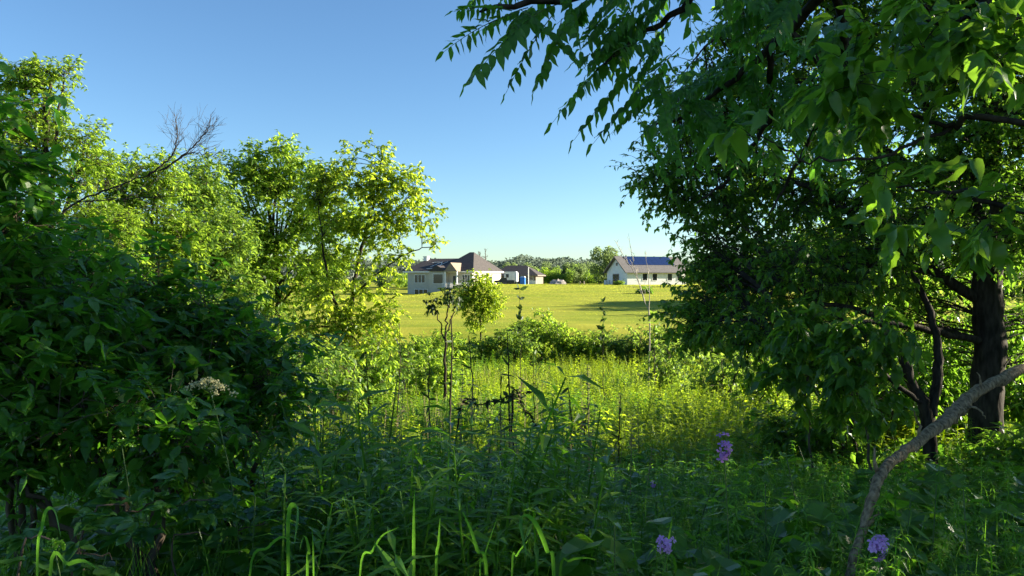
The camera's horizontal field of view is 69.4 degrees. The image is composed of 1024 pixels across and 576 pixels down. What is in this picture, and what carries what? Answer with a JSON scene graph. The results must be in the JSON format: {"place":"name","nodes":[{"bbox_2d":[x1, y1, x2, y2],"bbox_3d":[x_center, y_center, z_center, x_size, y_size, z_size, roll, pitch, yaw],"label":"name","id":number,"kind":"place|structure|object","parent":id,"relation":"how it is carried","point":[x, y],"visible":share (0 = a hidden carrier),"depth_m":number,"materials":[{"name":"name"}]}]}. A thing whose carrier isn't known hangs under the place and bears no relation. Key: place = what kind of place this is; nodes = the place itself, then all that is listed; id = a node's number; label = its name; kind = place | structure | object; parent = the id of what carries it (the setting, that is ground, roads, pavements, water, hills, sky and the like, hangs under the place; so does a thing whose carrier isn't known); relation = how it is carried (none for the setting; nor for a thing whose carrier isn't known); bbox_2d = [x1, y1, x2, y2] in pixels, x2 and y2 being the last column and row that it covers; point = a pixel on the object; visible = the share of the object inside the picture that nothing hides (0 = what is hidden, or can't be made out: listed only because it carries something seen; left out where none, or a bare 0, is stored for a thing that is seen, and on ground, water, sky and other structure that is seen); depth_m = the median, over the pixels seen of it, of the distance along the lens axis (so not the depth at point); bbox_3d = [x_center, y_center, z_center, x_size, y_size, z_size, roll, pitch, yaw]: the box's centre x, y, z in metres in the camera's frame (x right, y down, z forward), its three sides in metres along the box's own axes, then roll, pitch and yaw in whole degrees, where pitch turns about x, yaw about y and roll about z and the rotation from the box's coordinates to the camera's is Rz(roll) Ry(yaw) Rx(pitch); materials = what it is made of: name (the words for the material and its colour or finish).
{"place":"outdoors","nodes":[
{"label":"outdoors","id":0,"kind":"place"},
{"bbox_2d":[0,432,1023,575],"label":"shade grass","id":1,"kind":"structure","parent":0,"point":[129,562],"depth_m":3.52,"materials":[{"name":"plant"}]},
{"bbox_2d":[0,0,1023,277],"label":"sky","id":2,"kind":"structure","parent":0,"point":[326,72],"materials":[{"name":"blue"}]},
{"bbox_2d":[13,282,1022,347],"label":"lawn","id":3,"kind":"structure","parent":0,"point":[593,321],"depth_m":67.83,"materials":[{"name":"plant"}]},
{"bbox_2d":[403,252,503,293],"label":"house","id":4,"kind":"structure","parent":3,"relation":"on","point":[426,275],"depth_m":154.63,"materials":[{"name":"beige"}]},
{"bbox_2d":[501,265,545,283],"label":"garage","id":5,"kind":"structure","parent":3,"relation":"on","point":[535,276],"depth_m":178.69,"materials":[{"name":"white"}]},
{"bbox_2d":[548,265,576,283],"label":"deciduous tree","id":6,"kind":"object","parent":3,"relation":"on","point":[556,275],"visible":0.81,"depth_m":194.37,"materials":[{"name":"green plant"}]},
{"bbox_2d":[565,263,586,283],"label":"deciduous tree","id":7,"kind":"object","parent":3,"relation":"on","point":[579,271],"visible":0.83,"depth_m":195.21,"materials":[{"name":"green plant"}]},
{"bbox_2d":[589,246,618,283],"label":"deciduous tree","id":8,"kind":"object","parent":3,"relation":"on","point":[606,257],"visible":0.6,"depth_m":170.56,"materials":[{"name":"green plant"}]},
{"bbox_2d":[603,256,685,284],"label":"house","id":9,"kind":"structure","parent":3,"relation":"on","point":[619,268],"depth_m":146.07,"materials":[{"name":"white"}]},
{"bbox_2d":[954,250,1023,297],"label":"deciduous tree","id":10,"kind":"object","parent":3,"relation":"on","point":[1011,294],"visible":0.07,"depth_m":91.24,"materials":[{"name":"green plant"}]},
{"bbox_2d":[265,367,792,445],"bbox_3d":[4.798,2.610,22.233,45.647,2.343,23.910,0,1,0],"label":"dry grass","id":11,"kind":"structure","parent":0,"point":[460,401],"depth_m":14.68,"materials":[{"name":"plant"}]},
{"bbox_2d":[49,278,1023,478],"bbox_3d":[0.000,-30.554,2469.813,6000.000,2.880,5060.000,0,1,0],"label":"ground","id":12,"kind":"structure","parent":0,"point":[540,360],"depth_m":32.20,"materials":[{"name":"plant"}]},
{"bbox_2d":[42,537,65,575],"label":"flower spray","id":13,"kind":"object","parent":12,"relation":"on","point":[54,544],"visible":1,"depth_m":2.31,"materials":[{"name":"plant"}]},
{"bbox_2d":[36,506,96,575],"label":"grass clump","id":14,"kind":"object","parent":12,"relation":"on","point":[65,562],"visible":1,"depth_m":2.18,"materials":[{"name":"plant"}]},
{"bbox_2d":[0,507,137,575],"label":"creeper","id":15,"kind":"object","parent":12,"relation":"on","point":[28,536],"visible":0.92,"depth_m":2.42,"materials":[{"name":"green plant"}]},
{"bbox_2d":[0,51,155,286],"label":"tall tree","id":16,"kind":"object","parent":12,"relation":"on","point":[43,120],"visible":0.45,"depth_m":12.85,"materials":[{"name":"green plant"}]},
{"bbox_2d":[0,61,172,575],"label":"shrub","id":17,"kind":"object","parent":12,"relation":"on","point":[42,318],"visible":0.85,"depth_m":3.47,"materials":[{"name":"green plant"}]},
{"bbox_2d":[110,438,138,575],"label":"flower spray","id":18,"kind":"object","parent":12,"relation":"on","point":[120,442],"visible":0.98,"depth_m":2.91,"materials":[{"name":"plant"}]},
{"bbox_2d":[26,105,228,288],"bbox_3d":[-4.928,0.120,9.404,2.934,4.856,0.729,0,1,8],"label":"bare tree","id":19,"kind":"object","parent":12,"relation":"on","point":[150,172],"visible":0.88,"depth_m":9.27,"materials":[{"name":"brown plant"}]},
{"bbox_2d":[64,142,228,303],"bbox_3d":[-9.916,-0.303,19.981,4.353,7.266,2.934,0,1,0],"label":"tall tree","id":20,"kind":"object","parent":12,"relation":"on","point":[179,220],"visible":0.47,"depth_m":19.70,"materials":[{"name":"green plant"}]},
{"bbox_2d":[43,468,250,575],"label":"creeper","id":21,"kind":"object","parent":12,"relation":"on","point":[224,505],"visible":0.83,"depth_m":2.83,"materials":[{"name":"green plant"}]},
{"bbox_2d":[0,335,340,575],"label":"shrub","id":22,"kind":"object","parent":12,"relation":"on","point":[81,444],"visible":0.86,"depth_m":3.23,"materials":[{"name":"green plant"}]},
{"bbox_2d":[26,206,357,555],"bbox_3d":[-2.069,0.649,4.318,2.256,2.304,1.490,0,1,0],"label":"shrub","id":23,"kind":"object","parent":12,"relation":"on","point":[188,335],"visible":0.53,"depth_m":4.30,"materials":[{"name":"green plant"}]},
{"bbox_2d":[142,145,277,311],"bbox_3d":[-12.245,-0.975,29.916,5.866,9.379,4.252,0,1,0],"label":"tall tree","id":24,"kind":"object","parent":12,"relation":"on","point":[209,198],"visible":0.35,"depth_m":29.52,"materials":[{"name":"green plant"}]},
{"bbox_2d":[183,377,239,554],"bbox_3d":[-1.199,0.987,3.003,0.264,1.260,0.086,0,1,-8],"label":"flower spray","id":25,"kind":"object","parent":12,"relation":"on","point":[203,383],"visible":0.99,"depth_m":3.00,"materials":[{"name":"plant"}]},
{"bbox_2d":[127,446,332,575],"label":"creeper","id":26,"kind":"object","parent":12,"relation":"on","point":[190,540],"visible":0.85,"depth_m":3.00,"materials":[{"name":"green plant"}]},
{"bbox_2d":[188,467,300,568],"bbox_3d":[-1.459,1.381,4.191,0.649,0.673,0.790,0,1,30],"label":"broad leaf plant","id":27,"kind":"object","parent":12,"relation":"on","point":[274,489],"visible":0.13,"depth_m":4.24,"materials":[{"name":"plant"}]},
{"bbox_2d":[238,489,270,570],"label":"leafy plant","id":28,"kind":"object","parent":12,"relation":"on","point":[253,524],"visible":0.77,"depth_m":3.00,"materials":[{"name":"plant"}]},
{"bbox_2d":[243,445,283,567],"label":"leafy plant","id":29,"kind":"object","parent":12,"relation":"on","point":[262,465],"visible":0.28,"depth_m":3.75,"materials":[{"name":"plant"}]},
{"bbox_2d":[227,304,304,359],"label":"bush","id":30,"kind":"object","parent":12,"relation":"on","point":[277,338],"visible":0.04,"depth_m":23.89,"materials":[{"name":"green plant"}]},
{"bbox_2d":[249,503,314,575],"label":"grass clump","id":31,"kind":"object","parent":12,"relation":"on","point":[288,518],"visible":1,"depth_m":2.49,"materials":[{"name":"plant"}]},
{"bbox_2d":[212,129,372,327],"bbox_3d":[-10.272,-1.677,33.010,8.462,10.581,5.459,0,1,0],"label":"tall tree","id":32,"kind":"object","parent":12,"relation":"on","point":[269,185],"visible":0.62,"depth_m":32.41,"materials":[{"name":"green plant"}]},
{"bbox_2d":[260,329,346,450],"bbox_3d":[-3.265,1.611,10.995,1.578,2.033,1.456,0,1,11],"label":"shrub","id":33,"kind":"object","parent":12,"relation":"on","point":[311,366],"visible":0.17,"depth_m":10.91,"materials":[{"name":"green plant"}]},
{"bbox_2d":[300,482,333,573],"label":"leafy plant","id":34,"kind":"object","parent":12,"relation":"on","point":[311,525],"visible":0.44,"depth_m":3.38,"materials":[{"name":"plant"}]},
{"bbox_2d":[310,334,385,427],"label":"shrub","id":35,"kind":"object","parent":12,"relation":"on","point":[340,376],"visible":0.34,"depth_m":12.81,"materials":[{"name":"green plant"}]},
{"bbox_2d":[279,129,450,370],"bbox_3d":[-4.245,-0.564,21.659,4.871,8.150,3.396,0,1,0],"label":"young tree","id":36,"kind":"object","parent":12,"relation":"on","point":[373,185],"visible":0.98,"depth_m":21.55,"materials":[{"name":"green plant"}]},
{"bbox_2d":[351,512,378,573],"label":"leafy plant","id":37,"kind":"object","parent":12,"relation":"on","point":[365,566],"visible":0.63,"depth_m":2.71,"materials":[{"name":"plant"}]},
{"bbox_2d":[345,326,414,414],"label":"shrub","id":38,"kind":"object","parent":12,"relation":"on","point":[382,370],"visible":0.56,"depth_m":15.88,"materials":[{"name":"plant"}]},
{"bbox_2d":[359,489,439,575],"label":"grass clump","id":39,"kind":"object","parent":12,"relation":"on","point":[413,549],"visible":1,"depth_m":2.48,"materials":[{"name":"plant"}]},
{"bbox_2d":[386,335,432,405],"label":"shrub","id":40,"kind":"object","parent":12,"relation":"on","point":[405,355],"visible":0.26,"depth_m":19.97,"materials":[{"name":"green plant"}]},
{"bbox_2d":[398,331,449,366],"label":"shrub","id":41,"kind":"object","parent":12,"relation":"on","point":[417,347],"visible":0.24,"depth_m":32.59,"materials":[{"name":"plant"}]},
{"bbox_2d":[420,365,435,455],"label":"dead stalk","id":42,"kind":"object","parent":12,"relation":"on","point":[428,408],"visible":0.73,"depth_m":8.54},
{"bbox_2d":[400,339,470,402],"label":"shrub","id":43,"kind":"object","parent":12,"relation":"on","point":[436,377],"visible":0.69,"depth_m":18.80,"materials":[{"name":"plant"}]},
{"bbox_2d":[247,362,633,575],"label":"tall undergrowth","id":44,"kind":"object","parent":12,"relation":"on","point":[530,488],"visible":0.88,"depth_m":3.13,"materials":[{"name":"plant"}]},
{"bbox_2d":[422,280,467,405],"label":"sapling","id":45,"kind":"object","parent":12,"relation":"on","point":[445,299],"visible":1,"depth_m":15.99,"materials":[{"name":"plant"}]},
{"bbox_2d":[440,316,458,441],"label":"dead stalk","id":46,"kind":"object","parent":12,"relation":"on","point":[450,383],"visible":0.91,"depth_m":9.99,"materials":[{"name":"plant"}]},
{"bbox_2d":[427,328,482,365],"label":"shrub","id":47,"kind":"object","parent":12,"relation":"on","point":[459,351],"visible":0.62,"depth_m":33.77,"materials":[{"name":"plant"}]},
{"bbox_2d":[265,363,653,506],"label":"seed stems","id":48,"kind":"object","parent":12,"relation":"on","point":[518,406],"visible":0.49,"depth_m":6.13,"materials":[{"name":"green plant"}]},
{"bbox_2d":[450,268,509,341],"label":"sapling","id":49,"kind":"object","parent":12,"relation":"on","point":[471,297],"visible":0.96,"depth_m":39.80,"materials":[{"name":"green plant"}]},
{"bbox_2d":[458,327,501,361],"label":"shrub","id":50,"kind":"object","parent":12,"relation":"on","point":[486,349],"visible":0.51,"depth_m":35.71,"materials":[{"name":"plant"}]},
{"bbox_2d":[463,513,498,575],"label":"grass clump","id":51,"kind":"object","parent":12,"relation":"on","point":[484,559],"visible":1,"depth_m":2.46,"materials":[{"name":"plant"}]},
{"bbox_2d":[455,389,531,441],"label":"dark weed","id":52,"kind":"object","parent":12,"relation":"on","point":[487,403],"visible":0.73,"depth_m":7.01,"materials":[{"name":"plant"}]},
{"bbox_2d":[502,329,513,461],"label":"dead stalk","id":53,"kind":"object","parent":12,"relation":"on","point":[508,384],"visible":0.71,"depth_m":9.01,"materials":[{"name":"plant"}]},
{"bbox_2d":[0,434,1023,575],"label":"undergrowth","id":54,"kind":"object","parent":12,"relation":"on","point":[581,543],"visible":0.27,"depth_m":3.67,"materials":[{"name":"plant"}]},
{"bbox_2d":[482,326,541,363],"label":"shrub","id":55,"kind":"object","parent":12,"relation":"on","point":[522,344],"visible":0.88,"depth_m":34.75,"materials":[{"name":"green plant"}]},
{"bbox_2d":[514,282,527,410],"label":"young sapling","id":56,"kind":"object","parent":12,"relation":"on","point":[519,317],"visible":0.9,"depth_m":17.00,"materials":[{"name":"plant"}]},
{"bbox_2d":[507,386,550,457],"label":"dark weed","id":57,"kind":"object","parent":12,"relation":"on","point":[512,394],"visible":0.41,"depth_m":6.51,"materials":[{"name":"plant"}]},
{"bbox_2d":[511,514,555,575],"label":"grass clump","id":58,"kind":"object","parent":12,"relation":"on","point":[539,531],"visible":1,"depth_m":2.33,"materials":[{"name":"plant"}]},
{"bbox_2d":[50,331,1022,480],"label":"meadow herbs","id":59,"kind":"object","parent":12,"relation":"on","point":[709,412],"visible":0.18,"depth_m":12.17,"materials":[{"name":"plant"}]},
{"bbox_2d":[514,307,568,359],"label":"shrub","id":60,"kind":"object","parent":12,"relation":"on","point":[534,330],"visible":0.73,"depth_m":36.89,"materials":[{"name":"plant"}]},
{"bbox_2d":[132,251,960,280],"bbox_3d":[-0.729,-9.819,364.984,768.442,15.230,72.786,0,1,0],"label":"wood","id":61,"kind":"object","parent":12,"relation":"on","point":[539,261],"visible":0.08,"depth_m":339.64,"materials":[{"name":"green plant"}]},
{"bbox_2d":[533,319,583,361],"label":"shrub","id":62,"kind":"object","parent":12,"relation":"on","point":[558,335],"visible":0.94,"depth_m":35.72,"materials":[{"name":"plant"}]},
{"bbox_2d":[452,521,676,575],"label":"grass clump","id":63,"kind":"object","parent":12,"relation":"on","point":[577,558],"visible":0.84,"depth_m":2.68,"materials":[{"name":"plant"}]},
{"bbox_2d":[247,438,923,575],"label":"bright undergrowth","id":64,"kind":"object","parent":12,"relation":"on","point":[697,503],"visible":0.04,"depth_m":4.98,"materials":[{"name":"plant"}]},
{"bbox_2d":[564,329,611,360],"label":"shrub","id":65,"kind":"object","parent":12,"relation":"on","point":[596,346],"visible":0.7,"depth_m":35.48,"materials":[{"name":"plant"}]},
{"bbox_2d":[596,296,606,404],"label":"young sapling","id":66,"kind":"object","parent":12,"relation":"on","point":[602,327],"visible":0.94,"depth_m":18.01,"materials":[{"name":"plant"}]},
{"bbox_2d":[589,510,641,575],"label":"leafy plant","id":67,"kind":"object","parent":12,"relation":"on","point":[611,518],"visible":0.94,"depth_m":2.66,"materials":[{"name":"plant"}]},
{"bbox_2d":[588,323,643,361],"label":"shrub","id":68,"kind":"object","parent":12,"relation":"on","point":[611,346],"visible":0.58,"depth_m":35.32,"materials":[{"name":"green plant"}]},
{"bbox_2d":[614,239,650,383],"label":"bare sapling","id":69,"kind":"object","parent":12,"relation":"on","point":[637,280],"visible":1,"depth_m":26.02,"materials":[{"name":"plant"}]},
{"bbox_2d":[607,322,676,366],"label":"shrub","id":70,"kind":"object","parent":12,"relation":"on","point":[644,346],"visible":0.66,"depth_m":34.86,"materials":[{"name":"green plant"}]},
{"bbox_2d":[656,535,675,575],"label":"violet flower","id":71,"kind":"object","parent":12,"relation":"on","point":[665,545],"visible":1,"depth_m":2.50,"materials":[{"name":"purple plant"}]},
{"bbox_2d":[638,337,696,395],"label":"shrub","id":72,"kind":"object","parent":12,"relation":"on","point":[672,364],"visible":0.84,"depth_m":24.80,"materials":[{"name":"green plant"}]},
{"bbox_2d":[435,0,906,215],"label":"walnut tree","id":73,"kind":"object","parent":12,"relation":"on","point":[620,46],"visible":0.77,"depth_m":3.75,"materials":[{"name":"green plant"}]},
{"bbox_2d":[641,321,701,359],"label":"shrub","id":74,"kind":"object","parent":12,"relation":"on","point":[661,332],"visible":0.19,"depth_m":35.80,"materials":[{"name":"green plant"}]},
{"bbox_2d":[643,468,703,500],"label":"broad leaf plant","id":75,"kind":"object","parent":12,"relation":"on","point":[677,478],"visible":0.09,"depth_m":6.48,"materials":[{"name":"plant"}]},
{"bbox_2d":[685,473,722,559],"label":"leafy plant","id":76,"kind":"object","parent":12,"relation":"on","point":[702,517],"visible":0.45,"depth_m":3.97,"materials":[{"name":"plant"}]},
{"bbox_2d":[678,347,754,404],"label":"shrub","id":77,"kind":"object","parent":12,"relation":"on","point":[718,373],"visible":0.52,"depth_m":18.82,"materials":[{"name":"green plant"}]},
{"bbox_2d":[706,432,744,558],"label":"violet flower","id":78,"kind":"object","parent":12,"relation":"on","point":[723,455],"visible":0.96,"depth_m":3.01,"materials":[{"name":"purple plant"}]},
{"bbox_2d":[748,474,780,554],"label":"leafy plant","id":79,"kind":"object","parent":12,"relation":"on","point":[766,521],"visible":0.67,"depth_m":3.44,"materials":[{"name":"plant"}]},
{"bbox_2d":[721,350,815,416],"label":"shrub","id":80,"kind":"object","parent":12,"relation":"on","point":[756,392],"visible":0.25,"depth_m":14.85,"materials":[{"name":"plant"}]},
{"bbox_2d":[735,500,830,538],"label":"broad leaf plant","id":81,"kind":"object","parent":12,"relation":"on","point":[782,505],"visible":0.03,"depth_m":4.55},
{"bbox_2d":[725,399,843,467],"bbox_3d":[3.408,2.085,9.221,1.421,1.378,1.342,0,1,0],"label":"shrub","id":82,"kind":"object","parent":12,"relation":"on","point":[767,435],"visible":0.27,"depth_m":9.21,"materials":[{"name":"green plant"}]},
{"bbox_2d":[777,450,806,515],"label":"leafy plant","id":83,"kind":"object","parent":12,"relation":"on","point":[791,481],"visible":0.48,"depth_m":4.23,"materials":[{"name":"plant"}]},
{"bbox_2d":[597,418,1023,575],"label":"fine undergrowth","id":84,"kind":"object","parent":12,"relation":"on","point":[808,570],"visible":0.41,"depth_m":3.73,"materials":[{"name":"green plant"}]},
{"bbox_2d":[604,0,1023,465],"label":"tree","id":85,"kind":"object","parent":12,"relation":"on","point":[990,327],"visible":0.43,"depth_m":9.24,"materials":[{"name":"green plant"}]},
{"bbox_2d":[743,301,884,492],"bbox_3d":[2.703,1.149,6.600,1.228,2.066,0.882,0,1,0],"label":"sapling","id":86,"kind":"object","parent":12,"relation":"on","point":[798,370],"visible":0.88,"depth_m":6.48,"materials":[{"name":"green plant"}]},
{"bbox_2d":[770,395,880,480],"bbox_3d":[3.776,1.929,8.798,1.381,1.474,1.321,0,1,0],"label":"shrub","id":87,"kind":"object","parent":12,"relation":"on","point":[822,440],"visible":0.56,"depth_m":8.66,"materials":[{"name":"green plant"}]},
{"bbox_2d":[704,269,979,451],"bbox_3d":[3.830,1.138,8.731,3.291,2.783,0.917,0,1,-9],"label":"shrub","id":88,"kind":"object","parent":12,"relation":"on","point":[853,440],"visible":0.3,"depth_m":8.67,"materials":[{"name":"plant"}]},
{"bbox_2d":[689,178,1004,463],"bbox_3d":[3.564,0.632,8.058,3.366,3.736,1.884,0,1,-22],"label":"crooked tree","id":89,"kind":"object","parent":12,"relation":"on","point":[796,272],"visible":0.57,"depth_m":7.99,"materials":[{"name":"green plant"}]},
{"bbox_2d":[698,0,1023,288],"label":"box elder","id":90,"kind":"object","parent":12,"relation":"on","point":[839,93],"visible":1,"depth_m":2.50,"materials":[{"name":"green plant"}]},
{"bbox_2d":[809,303,931,485],"bbox_3d":[2.870,1.087,6.019,0.936,1.934,1.082,0,1,0],"label":"sapling","id":91,"kind":"object","parent":12,"relation":"on","point":[844,352],"visible":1,"depth_m":5.85,"materials":[{"name":"green plant"}]},
{"bbox_2d":[867,534,889,575],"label":"violet flower","id":92,"kind":"object","parent":12,"relation":"on","point":[877,545],"visible":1,"depth_m":2.40,"materials":[{"name":"purple plant"}]},
{"bbox_2d":[812,346,960,456],"bbox_3d":[5.062,1.554,10.171,1.576,1.981,1.747,0,1,-22],"label":"shrub","id":93,"kind":"object","parent":12,"relation":"on","point":[881,391],"visible":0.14,"depth_m":9.88,"materials":[{"name":"green plant"}]},
{"bbox_2d":[853,437,928,485],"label":"shrub","id":94,"kind":"object","parent":12,"relation":"on","point":[919,458],"visible":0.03,"depth_m":7.46,"materials":[{"name":"green plant"}]},
{"bbox_2d":[884,482,934,575],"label":"leafy plant","id":95,"kind":"object","parent":12,"relation":"on","point":[915,528],"visible":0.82,"depth_m":3.01,"materials":[{"name":"plant"}]},
{"bbox_2d":[876,335,971,440],"bbox_3d":[6.074,1.518,10.658,1.766,2.112,1.663,0,1,0],"label":"shrub","id":96,"kind":"object","parent":12,"relation":"on","point":[949,379],"visible":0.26,"depth_m":10.24,"materials":[{"name":"green plant"}]},
{"bbox_2d":[911,481,955,575],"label":"leafy plant","id":97,"kind":"object","parent":12,"relation":"on","point":[943,538],"visible":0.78,"depth_m":3.20,"materials":[{"name":"plant"}]},
{"bbox_2d":[845,364,1023,575],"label":"dead branch","id":98,"kind":"object","parent":12,"relation":"on","point":[958,408],"visible":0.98,"depth_m":3.45,"materials":[{"name":"wood"}]},
{"bbox_2d":[853,165,1023,384],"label":"tree","id":99,"kind":"object","parent":12,"relation":"on","point":[1019,288],"visible":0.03,"depth_m":13.53,"materials":[{"name":"green plant"}]},
{"bbox_2d":[897,454,996,498],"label":"shrub","id":100,"kind":"object","parent":12,"relation":"on","point":[950,459],"visible":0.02,"depth_m":7.52,"materials":[{"name":"green plant"}]},
{"bbox_2d":[871,314,1023,443],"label":"shrub","id":101,"kind":"object","parent":12,"relation":"on","point":[1021,412],"visible":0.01,"depth_m":11.11,"materials":[{"name":"green plant"}]},
{"bbox_2d":[947,478,990,575],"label":"leafy plant","id":102,"kind":"object","parent":12,"relation":"on","point":[965,515],"visible":0.91,"depth_m":2.99,"materials":[{"name":"plant"}]},
{"bbox_2d":[955,421,1022,476],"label":"shrub","id":103,"kind":"object","parent":12,"relation":"on","point":[991,446],"visible":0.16,"depth_m":8.17,"materials":[{"name":"green plant"}]},
{"bbox_2d":[975,384,1023,477],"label":"shrub","id":104,"kind":"object","parent":12,"relation":"on","point":[1017,449],"visible":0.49,"depth_m":7.15,"materials":[{"name":"green plant"}]},
{"bbox_2d":[1004,303,1023,427],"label":"shrub","id":105,"kind":"object","parent":12,"relation":"on","point":[1016,396],"visible":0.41,"depth_m":10.90,"materials":[{"name":"green plant"}]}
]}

